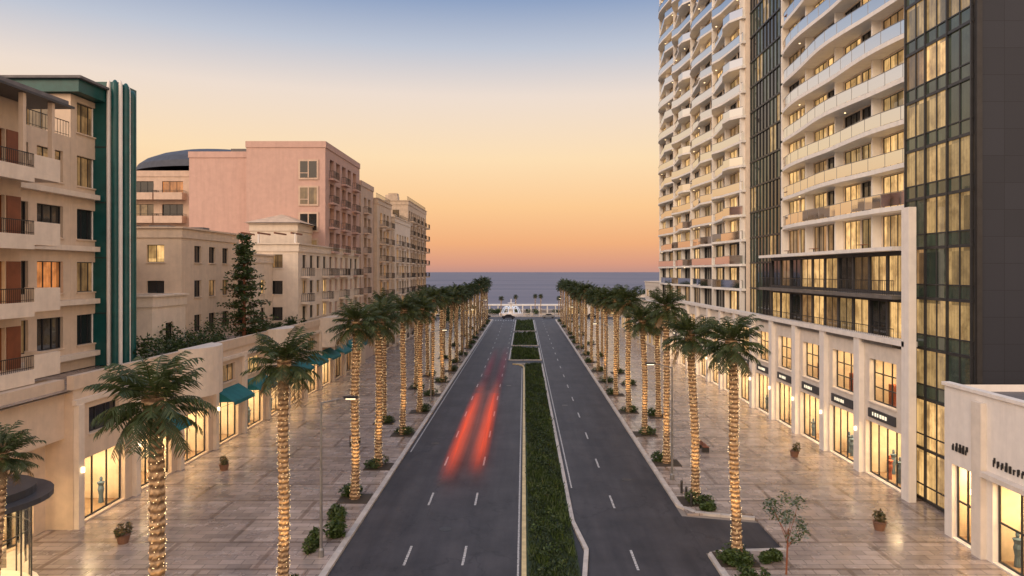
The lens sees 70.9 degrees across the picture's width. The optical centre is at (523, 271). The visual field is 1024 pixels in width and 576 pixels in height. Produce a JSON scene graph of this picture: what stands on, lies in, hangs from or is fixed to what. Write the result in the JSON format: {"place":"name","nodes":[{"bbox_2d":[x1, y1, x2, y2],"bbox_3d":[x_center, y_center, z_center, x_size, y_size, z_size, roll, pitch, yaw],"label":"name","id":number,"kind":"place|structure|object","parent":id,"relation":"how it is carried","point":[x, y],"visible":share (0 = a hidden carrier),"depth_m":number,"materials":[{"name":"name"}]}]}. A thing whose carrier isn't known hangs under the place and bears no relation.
{"place":"outdoors","nodes":[
{"label":"outdoors","id":0,"kind":"place"},
{"bbox_2d":[0,319,491,575],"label":"pavement","id":1,"kind":"structure","parent":0,"point":[221,523],"depth_m":47.45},
{"bbox_2d":[0,474,53,575],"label":"cafe pavilion","id":2,"kind":"structure","parent":1,"relation":"on","point":[25,497],"depth_m":35.02,"materials":[{"name":"grey metal"}]},
{"bbox_2d":[113,521,133,544],"bbox_3d":[-21.988,14.316,39.552,0.832,1.108,1.067,0,0,40],"label":"potted shrub","id":3,"kind":"object","parent":1,"relation":"on","point":[122,536],"visible":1,"depth_m":39.38,"materials":[{"name":"green plant"}]},
{"bbox_2d":[0,309,370,553],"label":"shop arcade","id":4,"kind":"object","parent":1,"relation":"on","point":[79,469],"visible":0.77,"depth_m":47.67,"materials":[{"name":"paint"}]},
{"bbox_2d":[0,94,99,372],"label":"walls","id":5,"kind":"structure","parent":4,"relation":"on","point":[68,195],"depth_m":48.45,"materials":[{"name":"paint"}]},
{"bbox_2d":[6,129,20,369],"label":"shutters","id":6,"kind":"object","parent":5,"relation":"attached to","point":[13,281],"visible":0.62,"depth_m":40.80,"materials":[{"name":"brown wood"}]},
{"bbox_2d":[0,92,59,390],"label":"balconies","id":7,"kind":"structure","parent":5,"relation":"attached to","point":[45,170],"depth_m":39.86,"materials":[{"name":"paint"}]},
{"bbox_2d":[0,109,68,374],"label":"railings","id":8,"kind":"object","parent":5,"relation":"attached to","point":[17,300],"visible":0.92,"depth_m":38.41,"materials":[{"name":"metal"}]},
{"bbox_2d":[0,76,74,108],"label":"roof","id":9,"kind":"structure","parent":5,"relation":"on","point":[35,98],"depth_m":40.21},
{"bbox_2d":[0,103,91,370],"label":"windows","id":10,"kind":"structure","parent":5,"relation":"attached to","point":[48,329],"depth_m":49.40,"materials":[{"name":"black glass"}]},
{"bbox_2d":[0,75,108,102],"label":"cornice","id":11,"kind":"structure","parent":5,"relation":"on","point":[81,86],"depth_m":48.80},
{"bbox_2d":[93,82,135,364],"bbox_3d":[-31.225,-3.500,53.280,3.650,20.500,2.640,0,0,0],"label":"teal pylon","id":12,"kind":"object","parent":4,"relation":"on","point":[99,225],"visible":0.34,"depth_m":52.01,"materials":[{"name":"paint"}]},
{"bbox_2d":[91,80,136,365],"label":"pylon fins","id":13,"kind":"object","parent":12,"relation":"attached to","point":[121,221],"visible":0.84,"depth_m":52.02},
{"bbox_2d":[2,329,359,546],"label":"windows","id":14,"kind":"structure","parent":4,"relation":"in","point":[95,410],"depth_m":53.01,"materials":[{"name":"yellow glass"}]},
{"bbox_2d":[137,238,237,352],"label":"walls","id":15,"kind":"structure","parent":4,"relation":"on","point":[178,270],"depth_m":66.56,"materials":[{"name":"paint"}]},
{"bbox_2d":[148,245,226,338],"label":"windows","id":16,"kind":"structure","parent":15,"relation":"attached to","point":[155,253],"depth_m":69.12,"materials":[{"name":"black glass"}]},
{"bbox_2d":[137,226,239,306],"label":"parapet","id":17,"kind":"structure","parent":15,"relation":"on","point":[155,299],"depth_m":65.90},
{"bbox_2d":[211,233,277,335],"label":"norfolk pine","id":18,"kind":"object","parent":4,"relation":"on","point":[243,252],"visible":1,"depth_m":70.60,"materials":[{"name":"plant"}]},
{"bbox_2d":[238,231,358,329],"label":"walls","id":19,"kind":"structure","parent":4,"relation":"on","point":[289,274],"depth_m":89.33,"materials":[{"name":"paint"}]},
{"bbox_2d":[244,214,314,225],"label":"hip roof","id":20,"kind":"structure","parent":19,"relation":"on","point":[279,218],"depth_m":92.92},
{"bbox_2d":[238,254,355,322],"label":"windows","id":21,"kind":"structure","parent":19,"relation":"attached to","point":[278,285],"depth_m":86.25,"materials":[{"name":"grey"}]},
{"bbox_2d":[238,223,359,262],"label":"parapet","id":22,"kind":"structure","parent":19,"relation":"on","point":[269,258],"depth_m":91.75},
{"bbox_2d":[301,275,363,303],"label":"balconies","id":23,"kind":"structure","parent":19,"relation":"attached to","point":[313,302],"depth_m":96.25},
{"bbox_2d":[305,268,362,301],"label":"railings","id":24,"kind":"object","parent":23,"relation":"on","point":[332,275],"visible":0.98,"depth_m":97.98,"materials":[{"name":"metal"}]},
{"bbox_2d":[304,396,357,557],"bbox_3d":[-10.101,10.675,37.600,2.802,8.390,0.304,0,0,0],"label":"street lamp","id":25,"kind":"object","parent":1,"relation":"on","point":[321,552],"visible":1,"depth_m":37.54,"materials":[{"name":"grey metal"}]},
{"bbox_2d":[336,483,372,503],"bbox_3d":[-11.216,14.479,47.339,2.231,1.069,2.278,0,0,0],"label":"planting bed","id":26,"kind":"object","parent":1,"relation":"on","point":[345,499],"visible":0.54,"depth_m":47.29,"materials":[{"name":"green plant"}]},
{"bbox_2d":[325,295,389,499],"bbox_3d":[-10.852,8.192,47.069,3.829,13.357,3.871,0,0,25],"label":"palm tree","id":27,"kind":"object","parent":26,"relation":"in","point":[356,327],"visible":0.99,"depth_m":46.95,"materials":[{"name":"green plant"}]},
{"bbox_2d":[363,454,393,469],"bbox_3d":[-11.157,14.478,54.886,2.113,0.945,2.382,0,0,0],"label":"planting bed","id":28,"kind":"object","parent":1,"relation":"on","point":[370,465],"visible":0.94,"depth_m":54.53,"materials":[{"name":"green plant"}]},
{"bbox_2d":[362,295,403,466],"bbox_3d":[-11.124,8.336,54.862,3.953,13.068,3.914,0,0,36],"label":"palm tree","id":29,"kind":"object","parent":28,"relation":"in","point":[386,331],"visible":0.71,"depth_m":54.73,"materials":[{"name":"green plant"}]},
{"bbox_2d":[372,415,395,424],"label":"planting bed","id":30,"kind":"object","parent":1,"relation":"on","point":[389,420],"visible":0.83,"depth_m":70.60,"materials":[{"name":"green plant"}]},
{"bbox_2d":[371,287,401,422],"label":"palm tree","id":31,"kind":"object","parent":30,"relation":"in","point":[384,362],"visible":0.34,"depth_m":70.85,"materials":[{"name":"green plant"}]},
{"bbox_2d":[390,426,415,436],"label":"planting bed","id":32,"kind":"object","parent":1,"relation":"on","point":[409,431],"visible":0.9,"depth_m":65.70,"materials":[{"name":"green plant"}]},
{"bbox_2d":[387,291,424,434],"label":"palm tree","id":33,"kind":"object","parent":32,"relation":"in","point":[403,307],"visible":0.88,"depth_m":65.83,"materials":[{"name":"green plant"}]},
{"bbox_2d":[407,382,424,389],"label":"planting bed","id":34,"kind":"object","parent":1,"relation":"on","point":[412,388],"visible":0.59,"depth_m":91.44,"materials":[{"name":"green plant"}]},
{"bbox_2d":[407,289,426,387],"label":"palm tree","id":35,"kind":"object","parent":34,"relation":"in","point":[415,345],"visible":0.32,"depth_m":91.83,"materials":[{"name":"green plant"}]},
{"bbox_2d":[409,403,431,413],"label":"planting bed","id":36,"kind":"object","parent":1,"relation":"on","point":[425,408],"visible":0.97,"depth_m":76.41,"materials":[{"name":"green plant"}]},
{"bbox_2d":[406,294,438,411],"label":"palm tree","id":37,"kind":"object","parent":36,"relation":"in","point":[424,313],"visible":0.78,"depth_m":76.34,"materials":[{"name":"green plant"}]},
{"bbox_2d":[423,388,440,395],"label":"planting bed","id":38,"kind":"object","parent":1,"relation":"on","point":[427,393],"visible":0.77,"depth_m":86.56,"materials":[{"name":"green plant"}]},
{"bbox_2d":[420,286,447,394],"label":"palm tree","id":39,"kind":"object","parent":38,"relation":"in","point":[435,293],"visible":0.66,"depth_m":86.83,"materials":[{"name":"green plant"}]},
{"bbox_2d":[434,375,449,382],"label":"planting bed","id":40,"kind":"object","parent":1,"relation":"on","point":[439,379],"visible":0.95,"depth_m":97.50,"materials":[{"name":"green plant"}]},
{"bbox_2d":[429,286,454,381],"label":"palm tree","id":41,"kind":"object","parent":40,"relation":"in","point":[441,336],"visible":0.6,"depth_m":97.35,"materials":[{"name":"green plant"}]},
{"bbox_2d":[444,365,457,371],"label":"planting bed","id":42,"kind":"object","parent":1,"relation":"on","point":[454,368],"visible":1,"depth_m":107.89,"materials":[{"name":"green plant"}]},
{"bbox_2d":[444,286,463,370],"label":"palm tree","id":43,"kind":"object","parent":42,"relation":"in","point":[454,302],"visible":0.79,"depth_m":107.87,"materials":[{"name":"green plant"}]},
{"bbox_2d":[452,358,462,362],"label":"planting bed","id":44,"kind":"object","parent":1,"relation":"on","point":[454,360],"visible":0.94,"depth_m":117.99,"materials":[{"name":"green plant"}]},
{"bbox_2d":[451,282,467,361],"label":"palm tree","id":45,"kind":"object","parent":44,"relation":"in","point":[456,321],"visible":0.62,"depth_m":118.28,"materials":[{"name":"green plant"}]},
{"bbox_2d":[301,501,782,575],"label":"shrubs","id":46,"kind":"object","parent":1,"relation":"on","point":[336,525],"visible":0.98,"depth_m":37.99,"materials":[{"name":"green plant"}]},
{"bbox_2d":[0,0,659,271],"label":"sky","id":47,"kind":"structure","parent":0,"point":[525,132],"materials":[{"name":"orange"}]},
{"bbox_2d":[4,320,757,566],"bbox_3d":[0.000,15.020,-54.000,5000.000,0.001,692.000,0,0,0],"label":"ground","id":48,"kind":"structure","parent":0,"point":[682,512],"depth_m":44.03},
{"bbox_2d":[137,141,373,358],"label":"pink hotel","id":49,"kind":"structure","parent":48,"relation":"on","point":[324,189],"depth_m":101.00,"materials":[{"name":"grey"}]},
{"bbox_2d":[137,161,316,244],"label":"windows","id":50,"kind":"structure","parent":49,"relation":"in","point":[308,169],"depth_m":98.33,"materials":[{"name":"grey"}]},
{"bbox_2d":[373,203,390,354],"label":"walls","id":51,"kind":"structure","parent":48,"relation":"on","point":[380,212],"depth_m":133.32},
{"bbox_2d":[380,226,394,349],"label":"balconies","id":52,"kind":"structure","parent":51,"relation":"attached to","point":[387,228],"depth_m":134.42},
{"bbox_2d":[377,193,394,346],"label":"railings","id":53,"kind":"object","parent":52,"relation":"on","point":[393,243],"visible":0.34,"depth_m":135.23,"materials":[{"name":"metal"}]},
{"bbox_2d":[391,222,409,346],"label":"walls","id":54,"kind":"structure","parent":48,"relation":"on","point":[400,233],"depth_m":150.34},
{"bbox_2d":[394,212,413,337],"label":"railings","id":55,"kind":"object","parent":54,"relation":"attached to","point":[403,260],"visible":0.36,"depth_m":153.71,"materials":[{"name":"metal"}]},
{"bbox_2d":[436,285,644,322],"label":"background trees","id":56,"kind":"object","parent":48,"relation":"on","point":[497,311],"visible":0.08,"depth_m":246.12,"materials":[{"name":"green plant"}]},
{"bbox_2d":[621,281,663,352],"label":"building","id":57,"kind":"structure","parent":48,"relation":"on","point":[651,285],"depth_m":160.97,"materials":[{"name":"paint"}]},
{"bbox_2d":[750,0,1023,512],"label":"glass hotel tower","id":58,"kind":"structure","parent":48,"relation":"on","point":[869,119],"depth_m":51.46,"materials":[{"name":"grey"}]},
{"bbox_2d":[772,0,902,338],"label":"windows","id":59,"kind":"structure","parent":58,"relation":"in","point":[892,223],"depth_m":60.57,"materials":[{"name":"yellow"}]},
{"bbox_2d":[391,205,425,334],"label":"walls","id":60,"kind":"structure","parent":0,"point":[409,212],"depth_m":176.73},
{"bbox_2d":[409,221,429,333],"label":"balconies","id":61,"kind":"structure","parent":60,"relation":"attached to","point":[421,226],"depth_m":177.55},
{"bbox_2d":[398,196,429,330],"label":"railings","id":62,"kind":"object","parent":61,"relation":"on","point":[426,249],"visible":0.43,"depth_m":179.01,"materials":[{"name":"metal"}]},
{"bbox_2d":[435,312,620,316],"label":"promenade","id":63,"kind":"structure","parent":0,"point":[531,314],"depth_m":251.96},
{"bbox_2d":[481,304,595,312],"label":"seafront pergola","id":64,"kind":"object","parent":63,"relation":"on","point":[522,305],"visible":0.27,"depth_m":262.00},
{"bbox_2d":[426,272,658,308],"bbox_3d":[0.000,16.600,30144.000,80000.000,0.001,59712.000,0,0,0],"label":"sea","id":65,"kind":"structure","parent":0,"point":[523,286],"depth_m":1257.55,"materials":[{"name":"liquid"}]},
{"bbox_2d":[328,317,780,575],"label":"road","id":66,"kind":"structure","parent":0,"point":[648,524],"depth_m":48.30,"materials":[{"name":"asphalt"}]},
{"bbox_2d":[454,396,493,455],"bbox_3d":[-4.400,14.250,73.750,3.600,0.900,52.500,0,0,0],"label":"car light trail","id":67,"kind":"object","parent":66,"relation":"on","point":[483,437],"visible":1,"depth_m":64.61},
{"bbox_2d":[403,319,638,575],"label":"road markings","id":68,"kind":"object","parent":66,"relation":"on","point":[465,551],"visible":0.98,"depth_m":56.06,"materials":[{"name":"paint"}]},
{"bbox_2d":[509,319,588,575],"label":"median strip","id":69,"kind":"object","parent":66,"relation":"on","point":[548,540],"visible":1,"depth_m":49.46,"materials":[{"name":"green plant"}]},
{"bbox_2d":[319,319,785,575],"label":"kerb","id":70,"kind":"structure","parent":66,"relation":"on","point":[338,552],"depth_m":49.59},
{"bbox_2d":[658,0,749,311],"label":"balcony hotel tower","id":71,"kind":"structure","parent":0,"point":[704,148],"depth_m":106.30,"materials":[{"name":"white concrete"}]},
{"bbox_2d":[663,0,738,309],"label":"windows","id":72,"kind":"structure","parent":71,"relation":"in","point":[734,130],"depth_m":106.50,"materials":[{"name":"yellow glass"}]},
{"bbox_2d":[556,319,1011,575],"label":"pavement","id":73,"kind":"structure","parent":0,"point":[844,499],"depth_m":49.20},
{"bbox_2d":[580,350,589,355],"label":"planting bed","id":74,"kind":"object","parent":73,"relation":"on","point":[584,354],"visible":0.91,"depth_m":128.50,"materials":[{"name":"green plant"}]},
{"bbox_2d":[576,280,593,353],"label":"palm tree","id":75,"kind":"object","parent":74,"relation":"in","point":[583,286],"visible":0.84,"depth_m":128.78,"materials":[{"name":"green plant"}]},
{"bbox_2d":[584,357,596,362],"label":"planting bed","id":76,"kind":"object","parent":73,"relation":"on","point":[587,360],"visible":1,"depth_m":117.97,"materials":[{"name":"green plant"}]},
{"bbox_2d":[582,287,597,361],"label":"palm tree","id":77,"kind":"object","parent":76,"relation":"in","point":[591,332],"visible":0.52,"depth_m":118.36,"materials":[{"name":"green plant"}]},
{"bbox_2d":[591,366,603,371],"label":"planting bed","id":78,"kind":"object","parent":73,"relation":"on","point":[600,369],"visible":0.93,"depth_m":107.66,"materials":[{"name":"green plant"}]},
{"bbox_2d":[587,288,603,370],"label":"palm tree","id":79,"kind":"object","parent":78,"relation":"in","point":[589,293],"visible":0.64,"depth_m":107.85,"materials":[{"name":"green plant"}]},
{"bbox_2d":[598,376,613,382],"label":"planting bed","id":80,"kind":"object","parent":73,"relation":"on","point":[600,380],"visible":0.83,"depth_m":97.16,"materials":[{"name":"green plant"}]},
{"bbox_2d":[592,287,610,379],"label":"palm tree","id":81,"kind":"object","parent":80,"relation":"in","point":[600,298],"visible":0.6,"depth_m":97.38,"materials":[{"name":"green plant"}]},
{"bbox_2d":[606,388,624,395],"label":"planting bed","id":82,"kind":"object","parent":73,"relation":"on","point":[611,390],"visible":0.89,"depth_m":87.18,"materials":[{"name":"green plant"}]},
{"bbox_2d":[601,286,621,394],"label":"palm tree","id":83,"kind":"object","parent":82,"relation":"in","point":[611,301],"visible":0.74,"depth_m":86.76,"materials":[{"name":"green plant"}]},
{"bbox_2d":[618,405,638,413],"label":"planting bed","id":84,"kind":"object","parent":73,"relation":"on","point":[634,409],"visible":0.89,"depth_m":76.06,"materials":[{"name":"green plant"}]},
{"bbox_2d":[608,284,645,411],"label":"palm tree","id":85,"kind":"object","parent":84,"relation":"in","point":[624,296],"visible":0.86,"depth_m":76.23,"materials":[{"name":"green plant"}]},
{"bbox_2d":[632,426,657,436],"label":"planting bed","id":86,"kind":"object","parent":73,"relation":"on","point":[651,431],"visible":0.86,"depth_m":65.61,"materials":[{"name":"green plant"}]},
{"bbox_2d":[623,302,659,433],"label":"palm tree","id":87,"kind":"object","parent":86,"relation":"in","point":[642,326],"visible":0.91,"depth_m":65.77,"materials":[{"name":"green plant"}]},
{"bbox_2d":[647,407,669,418],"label":"planting bed","id":88,"kind":"object","parent":73,"relation":"on","point":[651,416],"visible":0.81,"depth_m":74.18,"materials":[{"name":"green plant"}]},
{"bbox_2d":[647,309,673,416],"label":"palm tree","id":89,"kind":"object","parent":88,"relation":"in","point":[658,413],"visible":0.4,"depth_m":73.83,"materials":[{"name":"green plant"}]},
{"bbox_2d":[645,362,681,479],"bbox_3d":[10.101,10.675,51.500,2.802,8.390,0.304,0,0,0],"label":"street lamp","id":90,"kind":"object","parent":73,"relation":"on","point":[672,431],"visible":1,"depth_m":51.44,"materials":[{"name":"grey metal"}]},
{"bbox_2d":[651,449,681,466],"bbox_3d":[10.984,14.479,56.139,2.231,1.069,2.278,0,0,0],"label":"planting bed","id":91,"kind":"object","parent":73,"relation":"on","point":[657,461],"visible":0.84,"depth_m":56.16,"materials":[{"name":"green plant"}]},
{"bbox_2d":[642,283,686,463],"bbox_3d":[11.086,7.844,56.264,3.655,14.051,3.616,0,0,-6],"label":"palm tree","id":92,"kind":"object","parent":91,"relation":"in","point":[663,312],"visible":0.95,"depth_m":55.83,"materials":[{"name":"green plant"}]},
{"bbox_2d":[677,490,714,506],"bbox_3d":[11.178,14.476,46.552,2.156,0.941,2.097,0,0,0],"label":"planting bed","id":93,"kind":"object","parent":73,"relation":"on","point":[702,498],"visible":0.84,"depth_m":46.17,"materials":[{"name":"green plant"}]},
{"bbox_2d":[660,310,719,500],"bbox_3d":[10.808,8.649,46.859,3.838,12.443,4.136,0,0,-18],"label":"palm tree","id":94,"kind":"object","parent":93,"relation":"in","point":[689,343],"visible":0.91,"depth_m":46.42,"materials":[{"name":"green plant"}]},
{"bbox_2d":[711,542,760,567],"bbox_3d":[10.893,14.478,37.086,2.113,0.945,2.382,0,0,0],"label":"planting bed","id":95,"kind":"object","parent":73,"relation":"on","point":[716,554],"visible":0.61,"depth_m":36.75,"materials":[{"name":"green plant"}]},
{"bbox_2d":[693,314,770,552],"bbox_3d":[10.851,8.518,37.333,3.758,12.705,3.864,0,0,-23],"label":"palm tree","id":96,"kind":"object","parent":95,"relation":"in","point":[730,348],"visible":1,"depth_m":37.04,"materials":[{"name":"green plant"}]},
{"bbox_2d":[763,491,810,574],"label":"young tree","id":97,"kind":"object","parent":73,"relation":"on","point":[769,504],"visible":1,"depth_m":35.37,"materials":[{"name":"green plant"}]},
{"bbox_2d":[669,207,920,502],"bbox_3d":[37.380,5.350,87.200,25.240,19.100,81.600,0,0,0],"label":"retail podium","id":98,"kind":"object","parent":73,"relation":"on","point":[852,402],"visible":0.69,"depth_m":57.97,"materials":[{"name":"white stone"}]},
{"bbox_2d":[676,317,900,488],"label":"windows","id":99,"kind":"structure","parent":98,"relation":"in","point":[812,354],"depth_m":58.32,"materials":[{"name":"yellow glass"}]},
{"bbox_2d":[872,508,886,530],"bbox_3d":[20.517,14.267,41.533,0.834,1.206,0.846,0,0,0],"label":"potted shrub","id":100,"kind":"object","parent":73,"relation":"on","point":[879,522],"visible":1,"depth_m":41.43,"materials":[{"name":"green plant"}]},
{"bbox_2d":[945,385,1023,575],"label":"walls","id":101,"kind":"structure","parent":73,"relation":"on","point":[985,430],"depth_m":37.20,"materials":[{"name":"white paint"}]},
{"bbox_2d":[941,381,1023,405],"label":"coping","id":102,"kind":"object","parent":101,"relation":"on","point":[1016,401],"visible":1,"depth_m":37.24,"materials":[{"name":"white paint"}]},
{"bbox_2d":[952,443,1023,478],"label":"sign letters","id":103,"kind":"object","parent":101,"relation":"attached to","point":[1007,468],"visible":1,"depth_m":35.99,"materials":[{"name":"metal"}]},
{"bbox_2d":[957,466,1023,575],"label":"windows","id":104,"kind":"structure","parent":101,"relation":"attached to","point":[1000,523],"depth_m":36.69,"materials":[{"name":"black glass"}]},
{"bbox_2d":[960,467,1020,572],"bbox_3d":[26.130,12.730,29.550,3.540,4.260,21.800,0,0,0],"label":"shop interior","id":105,"kind":"object","parent":73,"relation":"on","point":[1010,538],"visible":0.37,"depth_m":36.95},
{"bbox_3d":[-10.986,14.478,21.943,2.382,0.945,2.113,0,0,0],"label":"planting bed","id":106,"kind":"object","parent":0,"visible":0},
{"bbox_2d":[82,350,217,575],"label":"palm tree","id":107,"kind":"object","parent":106,"relation":"in","point":[151,420],"visible":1,"depth_m":21.75,"materials":[{"name":"green plant"}]},
{"bbox_3d":[-11.178,14.476,33.248,2.156,0.941,2.097,0,0,0],"label":"planting bed","id":108,"kind":"object","parent":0,"visible":0},
{"bbox_2d":[240,326,329,575],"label":"palm tree","id":109,"kind":"object","parent":108,"relation":"in","point":[283,375],"visible":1,"depth_m":32.80,"materials":[{"name":"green plant"}]},
{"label":"planting bed","id":110,"kind":"object","parent":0,"visible":0},
{"bbox_2d":[462,282,477,342],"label":"palm tree","id":111,"kind":"object","parent":110,"relation":"in","point":[470,314],"visible":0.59,"depth_m":149.82,"materials":[{"name":"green plant"}]},
{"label":"planting bed","id":112,"kind":"object","parent":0,"visible":0},
{"bbox_2d":[415,284,436,375],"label":"palm tree","id":113,"kind":"object","parent":112,"relation":"in","point":[427,344],"visible":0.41,"depth_m":102.81,"materials":[{"name":"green plant"}]},
{"bbox_3d":[-20.678,14.476,28.048,2.156,0.941,2.097,0,0,0],"label":"planting bed","id":114,"kind":"object","parent":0,"visible":0},
{"bbox_2d":[0,420,46,572],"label":"palm tree","id":115,"kind":"object","parent":114,"relation":"in","point":[7,461],"visible":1,"depth_m":28.14,"materials":[{"name":"green plant"}]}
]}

